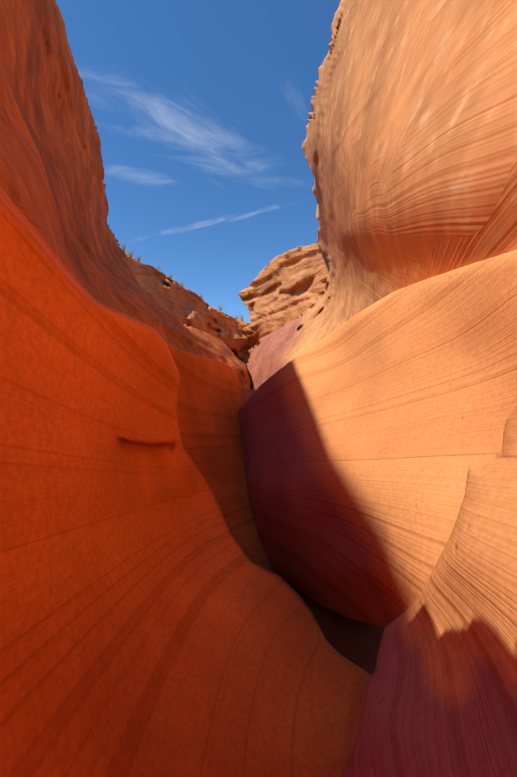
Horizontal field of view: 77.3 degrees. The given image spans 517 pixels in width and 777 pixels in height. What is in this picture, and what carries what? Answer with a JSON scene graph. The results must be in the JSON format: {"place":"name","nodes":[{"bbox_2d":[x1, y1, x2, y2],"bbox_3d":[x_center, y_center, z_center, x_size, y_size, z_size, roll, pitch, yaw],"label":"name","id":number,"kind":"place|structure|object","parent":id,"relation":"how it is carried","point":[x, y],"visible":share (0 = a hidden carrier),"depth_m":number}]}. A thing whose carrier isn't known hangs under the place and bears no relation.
{"place":"outdoors","nodes":[
{"label":"outdoors","id":0,"kind":"place"},
{"bbox_2d":[0,0,249,388],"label":"wall","id":1,"kind":"structure","parent":0,"point":[52,184],"depth_m":5.60},
{"bbox_2d":[125,253,249,359],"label":"rocky slope","id":2,"kind":"structure","parent":0,"point":[187,307],"depth_m":22.33},
{"bbox_2d":[118,243,246,321],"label":"desert shrubs","id":3,"kind":"object","parent":2,"relation":"on","point":[171,278],"visible":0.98,"depth_m":20.46},
{"bbox_2d":[55,0,340,323],"label":"sky","id":4,"kind":"structure","parent":0,"point":[199,109]},
{"bbox_2d":[238,244,329,365],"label":"rock outcrop","id":5,"kind":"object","parent":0,"point":[283,288],"depth_m":25.16},
{"bbox_2d":[246,0,516,388],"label":"wall","id":6,"kind":"structure","parent":0,"point":[409,146],"depth_m":2.39},
{"bbox_2d":[242,389,384,674],"bbox_3d":[1.611,1.028,5.137,6.557,2.018,7.422,0,0,1],"label":"slot interior","id":7,"kind":"object","parent":6,"relation":"attached to","point":[357,642],"visible":0.04,"depth_m":2.29},
{"bbox_2d":[0,186,370,776],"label":"wall","id":8,"kind":"structure","parent":7,"relation":"attached to","point":[155,621],"depth_m":0.93},
{"label":"canyon floor","id":9,"kind":"structure","parent":0,"visible":0},
{"bbox_2d":[164,340,271,570],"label":"canyon wall","id":10,"kind":"structure","parent":9,"relation":"on","point":[210,400],"depth_m":3.98},
{"bbox_2d":[238,250,516,626],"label":"canyon wall","id":11,"kind":"structure","parent":9,"relation":"on","point":[370,434],"depth_m":1.64},
{"bbox_2d":[343,405,516,776],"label":"rock","id":12,"kind":"object","parent":11,"relation":"attached to","point":[440,699],"visible":1,"depth_m":0.50}
]}

